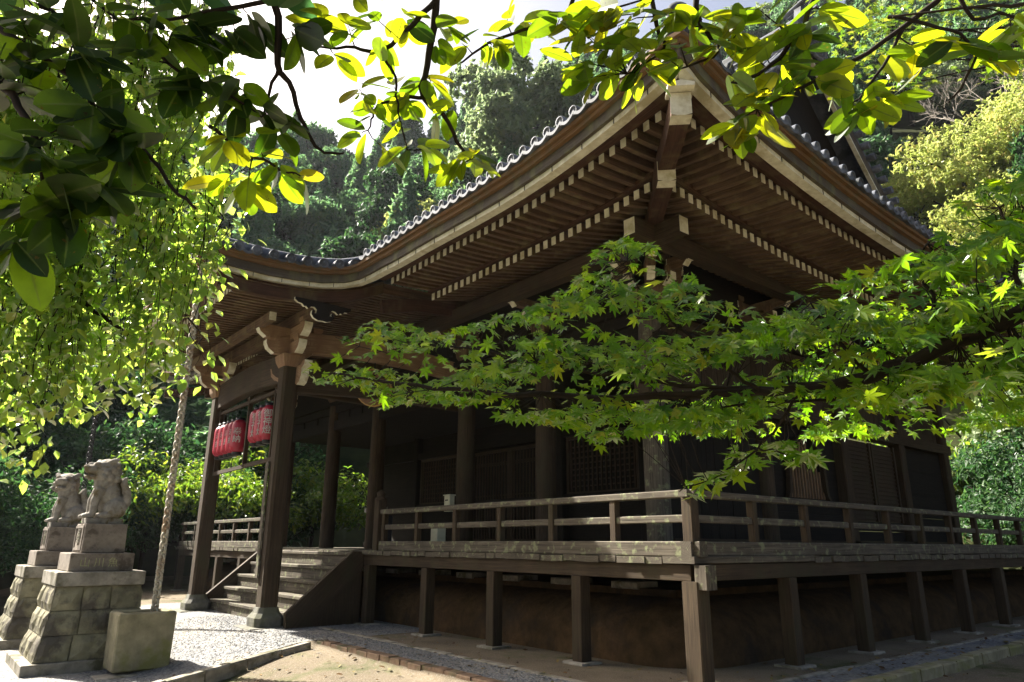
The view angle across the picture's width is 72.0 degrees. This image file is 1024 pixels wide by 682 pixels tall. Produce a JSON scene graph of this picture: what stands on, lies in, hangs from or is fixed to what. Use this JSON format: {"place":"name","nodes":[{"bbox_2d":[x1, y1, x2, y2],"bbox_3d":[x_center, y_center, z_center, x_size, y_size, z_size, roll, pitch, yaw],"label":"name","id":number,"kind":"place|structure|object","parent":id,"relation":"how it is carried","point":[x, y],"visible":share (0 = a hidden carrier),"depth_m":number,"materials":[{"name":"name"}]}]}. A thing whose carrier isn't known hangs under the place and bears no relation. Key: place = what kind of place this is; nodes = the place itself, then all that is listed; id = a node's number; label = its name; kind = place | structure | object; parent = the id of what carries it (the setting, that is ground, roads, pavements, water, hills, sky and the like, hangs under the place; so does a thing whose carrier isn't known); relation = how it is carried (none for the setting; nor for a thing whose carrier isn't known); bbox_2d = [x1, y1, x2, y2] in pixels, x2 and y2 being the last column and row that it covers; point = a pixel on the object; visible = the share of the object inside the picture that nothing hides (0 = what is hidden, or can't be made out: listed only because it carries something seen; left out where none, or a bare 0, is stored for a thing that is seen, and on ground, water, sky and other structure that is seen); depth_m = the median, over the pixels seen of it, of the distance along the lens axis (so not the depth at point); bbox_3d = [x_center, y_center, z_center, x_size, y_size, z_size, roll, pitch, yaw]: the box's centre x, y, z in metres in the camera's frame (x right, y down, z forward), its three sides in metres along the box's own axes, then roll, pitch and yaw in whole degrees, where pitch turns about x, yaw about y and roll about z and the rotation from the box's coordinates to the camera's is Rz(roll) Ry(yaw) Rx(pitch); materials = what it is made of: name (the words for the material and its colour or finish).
{"place":"outdoors","nodes":[
{"label":"outdoors","id":0,"kind":"place"},
{"bbox_2d":[17,0,874,158],"label":"sky","id":1,"kind":"structure","parent":0,"point":[318,91],"materials":[{"name":"white"}]},
{"bbox_2d":[0,576,1023,681],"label":"ground","id":2,"kind":"structure","parent":0,"point":[318,667],"depth_m":10.35,"materials":[{"name":"sand"}]},
{"bbox_2d":[0,488,61,576],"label":"camellia shrub","id":3,"kind":"object","parent":2,"relation":"on","point":[31,539],"visible":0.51,"depth_m":20.55,"materials":[{"name":"green plant"}]},
{"bbox_2d":[0,0,267,494],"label":"weeping cherry tree","id":4,"kind":"object","parent":2,"relation":"on","point":[55,326],"visible":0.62,"depth_m":6.58,"materials":[{"name":"green plant"}]},
{"bbox_2d":[0,603,418,681],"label":"gravel approach","id":5,"kind":"structure","parent":2,"relation":"on","point":[7,674],"depth_m":12.49,"materials":[{"name":"gravel"}]},
{"bbox_2d":[0,527,75,649],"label":"lion pedestal","id":6,"kind":"object","parent":5,"relation":"on","point":[21,605],"visible":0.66,"depth_m":14.56,"materials":[{"name":"stone"}]},
{"bbox_2d":[44,473,87,526],"bbox_3d":[-9.921,3.564,15.803,0.786,1.182,0.688,13,-21,-38],"label":"guardian lion statue","id":7,"kind":"object","parent":6,"relation":"on","point":[70,505],"visible":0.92,"depth_m":15.63,"materials":[{"name":"stone"}]},
{"bbox_2d":[5,523,145,677],"bbox_3d":[-7.502,4.531,12.621,2.060,2.415,2.000,13,-21,-38],"label":"lion pedestal","id":8,"kind":"object","parent":5,"relation":"on","point":[93,581],"visible":0.93,"depth_m":11.91,"materials":[{"name":"stone"}]},
{"bbox_2d":[78,458,130,523],"bbox_3d":[-7.532,2.781,13.046,0.869,1.182,0.585,13,-21,-38],"label":"guardian lion statue","id":9,"kind":"object","parent":8,"relation":"on","point":[109,498],"visible":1,"depth_m":12.88,"materials":[{"name":"stone"}]},
{"bbox_2d":[90,608,176,680],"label":"stone trough","id":10,"kind":"object","parent":5,"relation":"on","point":[139,640],"visible":0.76,"depth_m":11.37,"materials":[{"name":"grey stone"}]},
{"bbox_2d":[153,641,310,681],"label":"approach kerb","id":11,"kind":"structure","parent":2,"relation":"on","point":[222,671],"depth_m":10.66,"materials":[{"name":"stone"}]},
{"bbox_2d":[79,614,567,681],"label":"pebbles","id":12,"kind":"object","parent":2,"relation":"on","point":[379,645],"visible":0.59,"depth_m":11.76,"materials":[{"name":"gravel"}]},
{"bbox_2d":[317,640,504,681],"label":"brick kerb","id":13,"kind":"structure","parent":2,"relation":"on","point":[398,660],"depth_m":9.92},
{"bbox_2d":[318,626,585,681],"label":"edging","id":14,"kind":"object","parent":2,"relation":"on","point":[472,659],"visible":0.41,"depth_m":10.29,"materials":[{"name":"stone"}]},
{"bbox_2d":[0,0,1023,311],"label":"magnolia tree","id":15,"kind":"object","parent":2,"relation":"on","point":[110,136],"visible":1,"depth_m":2.49,"materials":[{"name":"green plant"}]},
{"bbox_2d":[123,0,1023,681],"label":"temple hall","id":16,"kind":"structure","parent":2,"relation":"on","point":[569,542],"depth_m":13.97,"materials":[{"name":"wood"}]},
{"bbox_2d":[80,350,108,521],"bbox_3d":[-10.749,3.262,17.813,0.112,6.850,0.114,7,-17,-22],"label":"rain chain","id":17,"kind":"object","parent":16,"relation":"hanging from","point":[93,433],"visible":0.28,"depth_m":18.00,"materials":[{"name":"black paint"}]},
{"bbox_2d":[150,267,203,611],"bbox_3d":[-5.996,1.747,12.645,0.121,6.716,0.124,7,-17,-22],"label":"rain chain","id":18,"kind":"object","parent":16,"relation":"hanging from","point":[167,512],"visible":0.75,"depth_m":12.43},
{"bbox_2d":[229,409,245,455],"bbox_3d":[-6.678,2.207,17.256,0.383,1.180,0.389,13,-21,-38],"label":"paper lantern","id":19,"kind":"object","parent":16,"relation":"hanging from","point":[237,437],"visible":0.83,"depth_m":17.07,"materials":[{"name":"red paper"}]},
{"bbox_2d":[247,402,259,446],"bbox_3d":[-5.918,1.914,16.387,0.383,1.090,0.389,13,-21,-38],"label":"paper lantern","id":20,"kind":"object","parent":16,"relation":"hanging from","point":[251,440],"visible":0.44,"depth_m":16.20,"materials":[{"name":"red paper"}]},
{"bbox_2d":[253,398,265,445],"bbox_3d":[-5.689,1.838,16.120,0.383,1.090,0.389,13,-21,-38],"label":"paper lantern","id":21,"kind":"object","parent":16,"relation":"hanging from","point":[257,438],"visible":0.41,"depth_m":15.93,"materials":[{"name":"red paper"}]},
{"bbox_2d":[254,462,268,577],"bbox_3d":[-5.174,3.678,14.587,0.030,2.331,0.160,13,-21,-38],"label":"notice board","id":22,"kind":"object","parent":16,"relation":"attached to","point":[261,521],"visible":1,"depth_m":14.55,"materials":[{"name":"wood"}]},
{"bbox_2d":[259,396,273,443],"bbox_3d":[-5.459,1.763,15.854,0.383,1.090,0.389,13,-21,-38],"label":"paper lantern","id":23,"kind":"object","parent":16,"relation":"hanging from","point":[265,423],"visible":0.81,"depth_m":15.67,"materials":[{"name":"red paper"}]},
{"bbox_2d":[358,363,391,406],"bbox_3d":[-3.290,0.996,16.784,0.910,1.136,0.339,-2,-16,7],"label":"temple gong","id":24,"kind":"object","parent":16,"relation":"hanging from","point":[365,401],"visible":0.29,"depth_m":16.68,"materials":[{"name":"brown metal"}]},
{"bbox_2d":[419,455,456,504],"bbox_3d":[-2.357,4.704,23.727,0.100,1.580,2.550,13,-21,-38],"label":"lattice door","id":25,"kind":"structure","parent":16,"relation":"in","point":[423,474],"depth_m":23.92,"materials":[{"name":"brown wood"}]},
{"bbox_2d":[473,448,509,540],"bbox_3d":[-0.643,4.740,21.562,0.100,2.730,1.930,13,-21,-38],"label":"lattice door","id":26,"kind":"structure","parent":16,"relation":"in","point":[479,465],"depth_m":21.56,"materials":[{"name":"brown wood"}]},
{"bbox_2d":[510,444,535,540],"bbox_3d":[0.608,4.328,20.111,0.100,2.730,1.950,13,-21,-38],"label":"lattice door","id":27,"kind":"structure","parent":16,"relation":"in","point":[512,450],"depth_m":20.45,"materials":[{"name":"brown wood"}]},
{"bbox_2d":[566,426,639,493],"bbox_3d":[2.335,3.160,18.285,0.100,1.580,2.550,13,-21,-38],"label":"lattice door","id":28,"kind":"structure","parent":16,"relation":"in","point":[569,468],"depth_m":18.26,"materials":[{"name":"brown wood"}]},
{"bbox_2d":[785,430,831,500],"bbox_3d":[6.727,2.823,16.147,1.900,1.570,0.115,13,-21,-38],"label":"bell window","id":29,"kind":"structure","parent":16,"relation":"in","point":[790,479],"depth_m":16.15,"materials":[{"name":"brown wood"}]},
{"bbox_2d":[172,631,1023,681],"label":"fallen leaves","id":30,"kind":"object","parent":2,"relation":"on","point":[849,669],"visible":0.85,"depth_m":10.18,"materials":[{"name":"brown plant"}]},
{"bbox_2d":[302,169,1023,501],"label":"maple tree","id":31,"kind":"object","parent":2,"relation":"on","point":[934,332],"visible":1,"depth_m":2.84,"materials":[{"name":"green plant"}]},
{"bbox_2d":[328,631,1023,681],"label":"gravel drain","id":32,"kind":"object","parent":2,"relation":"on","point":[874,669],"visible":0.67,"depth_m":10.03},
{"bbox_2d":[772,628,1023,681],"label":"flank edging","id":33,"kind":"object","parent":2,"relation":"on","point":[799,677],"visible":0.48,"depth_m":10.11,"materials":[{"name":"stone"}]},
{"bbox_2d":[806,0,1023,95],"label":"tall maple tree","id":34,"kind":"object","parent":2,"relation":"on","point":[882,28],"visible":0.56,"depth_m":8.50,"materials":[{"name":"green plant"}]},
{"bbox_2d":[847,639,1023,681],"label":"flank kerb","id":35,"kind":"structure","parent":2,"relation":"on","point":[926,671],"depth_m":9.89,"materials":[{"name":"stone"}]},
{"bbox_2d":[0,105,1023,589],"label":"hill","id":36,"kind":"structure","parent":0,"point":[354,459],"depth_m":42.19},
{"bbox_2d":[0,446,43,558],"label":"camellia shrub","id":37,"kind":"object","parent":36,"relation":"on","point":[5,499],"visible":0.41,"depth_m":21.57,"materials":[{"name":"green plant"}]},
{"bbox_2d":[0,335,95,485],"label":"evergreen tree","id":38,"kind":"object","parent":36,"relation":"on","point":[87,423],"visible":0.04,"depth_m":28.37,"materials":[{"name":"green plant"}]},
{"bbox_2d":[0,400,119,578],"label":"camellia shrub","id":39,"kind":"object","parent":36,"relation":"on","point":[65,436],"visible":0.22,"depth_m":27.27,"materials":[{"name":"green plant"}]},
{"bbox_2d":[20,462,139,547],"bbox_3d":[-14.570,6.944,23.276,3.892,5.754,3.957,-11,-20,35],"label":"camellia shrub","id":40,"kind":"object","parent":36,"relation":"on","point":[89,492],"visible":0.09,"depth_m":23.48,"materials":[{"name":"green plant"}]},
{"bbox_2d":[6,354,164,460],"bbox_3d":[-20.033,6.309,32.381,7.435,11.837,6.602,-1,-16,4],"label":"evergreen tree","id":41,"kind":"object","parent":36,"relation":"on","point":[117,408],"visible":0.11,"depth_m":32.41,"materials":[{"name":"green plant"}]},
{"bbox_2d":[0,457,174,529],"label":"maple shrub","id":42,"kind":"object","parent":36,"relation":"on","point":[134,486],"visible":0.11,"depth_m":25.68,"materials":[{"name":"green plant"}]},
{"bbox_2d":[75,247,150,424],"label":"cedar tree","id":43,"kind":"object","parent":36,"relation":"on","point":[127,356],"visible":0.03,"depth_m":41.12,"materials":[{"name":"green plant"}]},
{"bbox_2d":[81,464,178,553],"bbox_3d":[-14.715,7.528,26.135,3.852,5.901,4.225,-10,-19,31],"label":"camellia shrub","id":44,"kind":"object","parent":36,"relation":"on","point":[140,537],"visible":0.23,"depth_m":26.32,"materials":[{"name":"green plant"}]},
{"bbox_2d":[75,410,195,481],"bbox_3d":[-16.397,7.430,29.279,5.850,9.319,5.754,9,-18,-28],"label":"camellia shrub","id":45,"kind":"object","parent":36,"relation":"on","point":[119,439],"visible":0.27,"depth_m":29.36,"materials":[{"name":"green plant"}]},
{"bbox_2d":[80,439,237,584],"bbox_3d":[-14.344,7.720,27.826,7.063,7.407,5.937,4,-16,-11],"label":"maple shrub","id":46,"kind":"object","parent":36,"relation":"on","point":[142,552],"visible":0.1,"depth_m":27.64,"materials":[{"name":"green plant"}]},
{"bbox_2d":[137,373,206,543],"bbox_3d":[-18.398,3.642,40.244,6.763,17.554,6.534,11,-19,-32],"label":"cedar tree","id":47,"kind":"object","parent":36,"relation":"on","point":[168,409],"visible":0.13,"depth_m":38.60,"materials":[{"name":"green plant"}]},
{"bbox_2d":[142,460,240,540],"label":"camellia shrub","id":48,"kind":"object","parent":36,"relation":"on","point":[177,520],"visible":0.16,"depth_m":27.71,"materials":[{"name":"green plant"}]},
{"bbox_2d":[145,422,238,580],"bbox_3d":[-14.439,8.300,32.021,6.613,9.120,6.028,2,-16,-5],"label":"camellia shrub","id":49,"kind":"object","parent":36,"relation":"on","point":[194,443],"visible":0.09,"depth_m":31.82,"materials":[{"name":"green plant"}]},
{"bbox_2d":[131,458,303,540],"bbox_3d":[-11.861,7.945,27.988,5.938,6.799,7.063,-12,-20,37],"label":"maple shrub","id":50,"kind":"object","parent":36,"relation":"on","point":[181,494],"visible":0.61,"depth_m":27.29,"materials":[{"name":"green plant"}]},
{"bbox_2d":[147,396,317,563],"bbox_3d":[-13.174,4.063,34.912,7.649,18.570,7.390,5,-17,-15],"label":"cedar tree","id":51,"kind":"object","parent":36,"relation":"on","point":[204,405],"visible":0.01,"depth_m":33.44,"materials":[{"name":"green plant"}]},
{"bbox_2d":[189,170,286,238],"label":"evergreen tree","id":52,"kind":"object","parent":36,"relation":"on","point":[225,222],"visible":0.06,"depth_m":61.66,"materials":[{"name":"green plant"}]},
{"bbox_2d":[189,464,293,558],"bbox_3d":[-11.223,8.388,29.479,4.041,6.338,3.684,12,-20,-34],"label":"camellia shrub","id":53,"kind":"object","parent":36,"relation":"on","point":[241,536],"visible":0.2,"depth_m":29.17,"materials":[{"name":"green plant"}]},
{"bbox_2d":[155,443,342,515],"bbox_3d":[-11.631,8.586,31.642,8.894,8.333,7.477,11,-19,-33],"label":"maple shrub","id":54,"kind":"object","parent":36,"relation":"on","point":[309,480],"visible":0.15,"depth_m":31.74,"materials":[{"name":"green plant"}]},
{"bbox_2d":[231,208,275,247],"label":"cedar tree","id":55,"kind":"object","parent":36,"relation":"on","point":[261,225],"visible":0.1,"depth_m":53.23,"materials":[{"name":"green plant"}]},
{"bbox_2d":[244,131,280,165],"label":"oak tree","id":56,"kind":"object","parent":36,"relation":"on","point":[251,140],"visible":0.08,"depth_m":96.54,"materials":[{"name":"green plant"}]},
{"bbox_2d":[254,154,312,192],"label":"oak tree","id":57,"kind":"object","parent":36,"relation":"on","point":[301,166],"visible":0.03,"depth_m":79.68,"materials":[{"name":"green plant"}]},
{"bbox_2d":[253,237,318,256],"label":"oak tree","id":58,"kind":"object","parent":36,"relation":"on","point":[276,244],"visible":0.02,"depth_m":52.88,"materials":[{"name":"green plant"}]},
{"bbox_2d":[274,201,297,245],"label":"evergreen tree","id":59,"kind":"object","parent":36,"relation":"on","point":[287,231],"visible":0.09,"depth_m":63.90,"materials":[{"name":"green plant"}]},
{"bbox_2d":[270,147,303,207],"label":"cedar tree","id":60,"kind":"object","parent":36,"relation":"on","point":[287,162],"visible":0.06,"depth_m":71.01,"materials":[{"name":"green plant"}]},
{"bbox_2d":[256,473,321,540],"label":"camellia shrub","id":61,"kind":"object","parent":36,"relation":"on","point":[303,524],"visible":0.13,"depth_m":31.32,"materials":[{"name":"green plant"}]},
{"bbox_2d":[255,443,339,530],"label":"camellia shrub","id":62,"kind":"object","parent":36,"relation":"on","point":[317,456],"visible":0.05,"depth_m":34.60,"materials":[{"name":"green plant"}]},
{"bbox_2d":[277,191,363,257],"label":"oak tree","id":63,"kind":"object","parent":36,"relation":"on","point":[312,229],"visible":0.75,"depth_m":61.66,"materials":[{"name":"green plant"}]},
{"bbox_2d":[303,120,337,186],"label":"oak tree","id":64,"kind":"object","parent":36,"relation":"on","point":[322,137],"visible":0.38,"depth_m":104.80,"materials":[{"name":"green plant"}]},
{"bbox_2d":[288,466,367,546],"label":"maple shrub","id":65,"kind":"object","parent":36,"relation":"on","point":[347,497],"visible":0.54,"depth_m":32.05,"materials":[{"name":"green plant"}]},
{"bbox_2d":[303,144,353,198],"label":"oak tree","id":66,"kind":"object","parent":36,"relation":"on","point":[336,166],"visible":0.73,"depth_m":88.99,"materials":[{"name":"green plant"}]},
{"bbox_2d":[309,187,367,219],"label":"oak tree","id":67,"kind":"object","parent":36,"relation":"on","point":[348,201],"visible":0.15,"depth_m":76.58,"materials":[{"name":"green plant"}]},
{"bbox_2d":[341,153,367,203],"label":"cedar tree","id":68,"kind":"object","parent":36,"relation":"on","point":[354,178],"visible":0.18,"depth_m":82.50,"materials":[{"name":"green plant"}]},
{"bbox_2d":[317,226,404,287],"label":"evergreen tree","id":69,"kind":"object","parent":36,"relation":"on","point":[346,245],"visible":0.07,"depth_m":51.37,"materials":[{"name":"green plant"}]},
{"bbox_2d":[366,136,381,179],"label":"cedar tree","id":70,"kind":"object","parent":36,"relation":"on","point":[375,156],"visible":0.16,"depth_m":97.05,"materials":[{"name":"green plant"}]},
{"bbox_2d":[349,165,435,239],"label":"evergreen tree","id":71,"kind":"object","parent":36,"relation":"on","point":[381,189],"visible":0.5,"depth_m":68.65,"materials":[{"name":"green plant"}]},
{"bbox_2d":[389,116,413,161],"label":"cedar tree","id":72,"kind":"object","parent":36,"relation":"on","point":[398,140],"visible":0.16,"depth_m":105.08,"materials":[{"name":"green plant"}]},
{"bbox_2d":[379,118,427,157],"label":"evergreen tree","id":73,"kind":"object","parent":36,"relation":"on","point":[416,129],"visible":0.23,"depth_m":111.38,"materials":[{"name":"green plant"}]},
{"bbox_2d":[380,168,427,291],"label":"cedar tree","id":74,"kind":"object","parent":36,"relation":"on","point":[407,195],"visible":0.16,"depth_m":61.32,"materials":[{"name":"green plant"}]},
{"bbox_2d":[371,195,438,239],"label":"autumn maple tree","id":75,"kind":"object","parent":36,"relation":"on","point":[426,204],"visible":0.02,"depth_m":64.94,"materials":[{"name":"yellow plant"}]},
{"bbox_2d":[390,153,433,188],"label":"oak tree","id":76,"kind":"object","parent":36,"relation":"on","point":[416,165],"visible":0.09,"depth_m":85.34,"materials":[{"name":"green plant"}]},
{"bbox_2d":[429,148,448,200],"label":"cedar tree","id":77,"kind":"object","parent":36,"relation":"on","point":[432,183],"visible":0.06,"depth_m":80.27,"materials":[{"name":"green plant"}]},
{"bbox_2d":[436,161,486,200],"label":"oak tree","id":78,"kind":"object","parent":36,"relation":"on","point":[448,190],"visible":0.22,"depth_m":72.01,"materials":[{"name":"green plant"}]},
{"bbox_2d":[496,135,516,168],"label":"cedar tree","id":79,"kind":"object","parent":36,"relation":"on","point":[511,149],"visible":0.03,"depth_m":65.57,"materials":[{"name":"green plant"}]},
{"bbox_2d":[440,44,592,181],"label":"tree","id":80,"kind":"object","parent":36,"relation":"on","point":[506,103],"visible":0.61,"depth_m":65.78,"materials":[{"name":"green plant"}]},
{"bbox_2d":[745,23,776,38],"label":"oak tree","id":81,"kind":"object","parent":36,"relation":"on","point":[757,31],"visible":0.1,"depth_m":98.30,"materials":[{"name":"green plant"}]},
{"bbox_2d":[770,0,825,27],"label":"oak tree","id":82,"kind":"object","parent":36,"relation":"on","point":[787,4],"visible":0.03,"depth_m":96.85,"materials":[{"name":"green plant"}]},
{"bbox_2d":[827,27,894,141],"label":"cedar tree","id":83,"kind":"object","parent":36,"relation":"on","point":[843,53],"visible":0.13,"depth_m":64.25,"materials":[{"name":"green plant"}]},
{"bbox_2d":[840,69,908,176],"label":"oak tree","id":84,"kind":"object","parent":36,"relation":"on","point":[880,146],"visible":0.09,"depth_m":49.98,"materials":[{"name":"green plant"}]},
{"bbox_2d":[863,46,911,134],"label":"evergreen tree","id":85,"kind":"object","parent":36,"relation":"on","point":[880,76],"visible":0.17,"depth_m":67.78,"materials":[{"name":"green plant"}]},
{"bbox_2d":[856,2,939,126],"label":"oak tree","id":86,"kind":"object","parent":36,"relation":"on","point":[869,43],"visible":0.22,"depth_m":68.91,"materials":[{"name":"green plant"}]},
{"bbox_2d":[881,167,972,220],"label":"autumn maple tree","id":87,"kind":"object","parent":36,"relation":"on","point":[909,202],"visible":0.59,"depth_m":47.01,"materials":[{"name":"green plant"}]},
{"bbox_2d":[874,409,1023,495],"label":"maple shrub","id":88,"kind":"object","parent":36,"relation":"on","point":[958,487],"visible":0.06,"depth_m":30.34,"materials":[{"name":"green plant"}]},
{"bbox_2d":[941,0,956,64],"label":"cedar tree","id":89,"kind":"object","parent":36,"relation":"on","point":[951,16],"visible":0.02,"depth_m":74.88,"materials":[{"name":"green plant"}]},
{"bbox_2d":[907,57,992,133],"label":"tree","id":90,"kind":"object","parent":36,"relation":"on","point":[944,70],"visible":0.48,"depth_m":61.69,"materials":[{"name":"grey plant"}]},
{"bbox_2d":[885,127,1022,239],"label":"autumn maple tree","id":91,"kind":"object","parent":36,"relation":"on","point":[989,166],"visible":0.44,"depth_m":44.04,"materials":[{"name":"yellow plant"}]},
{"bbox_2d":[898,69,1023,214],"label":"autumn maple tree","id":92,"kind":"object","parent":36,"relation":"on","point":[1007,104],"visible":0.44,"depth_m":43.52,"materials":[{"name":"yellow plant"}]},
{"bbox_2d":[908,67,1023,125],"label":"bare tree","id":93,"kind":"object","parent":36,"relation":"on","point":[955,111],"visible":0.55,"depth_m":54.64,"materials":[{"name":"brown plant"}]},
{"bbox_2d":[927,171,1023,270],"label":"autumn maple tree","id":94,"kind":"object","parent":36,"relation":"on","point":[944,222],"visible":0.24,"depth_m":38.98,"materials":[{"name":"yellow plant"}]},
{"bbox_2d":[947,0,1023,128],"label":"evergreen tree","id":95,"kind":"object","parent":36,"relation":"on","point":[994,20],"visible":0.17,"depth_m":63.05,"materials":[{"name":"green plant"}]},
{"bbox_2d":[947,0,1023,115],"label":"cedar tree","id":96,"kind":"object","parent":36,"relation":"on","point":[960,22],"visible":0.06,"depth_m":68.52,"materials":[{"name":"green plant"}]},
{"bbox_2d":[949,426,1023,544],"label":"camellia shrub","id":97,"kind":"object","parent":36,"relation":"on","point":[985,500],"visible":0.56,"depth_m":27.05,"materials":[{"name":"green plant"}]},
{"bbox_2d":[949,429,1023,513],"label":"camellia shrub","id":98,"kind":"object","parent":36,"relation":"on","point":[976,477],"visible":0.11,"depth_m":29.92,"materials":[{"name":"green plant"}]},
{"bbox_2d":[960,264,1023,454],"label":"pale tree","id":99,"kind":"object","parent":36,"relation":"on","point":[975,434],"visible":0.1,"depth_m":28.60,"materials":[{"name":"green plant"}]},
{"bbox_2d":[979,450,1023,544],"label":"camellia shrub","id":100,"kind":"object","parent":36,"relation":"on","point":[1017,473],"visible":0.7,"depth_m":24.95,"materials":[{"name":"green plant"}]},
{"bbox_2d":[1006,125,1023,218],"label":"evergreen tree","id":101,"kind":"object","parent":36,"relation":"on","point":[1016,150],"visible":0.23,"depth_m":40.03,"materials":[{"name":"green plant"}]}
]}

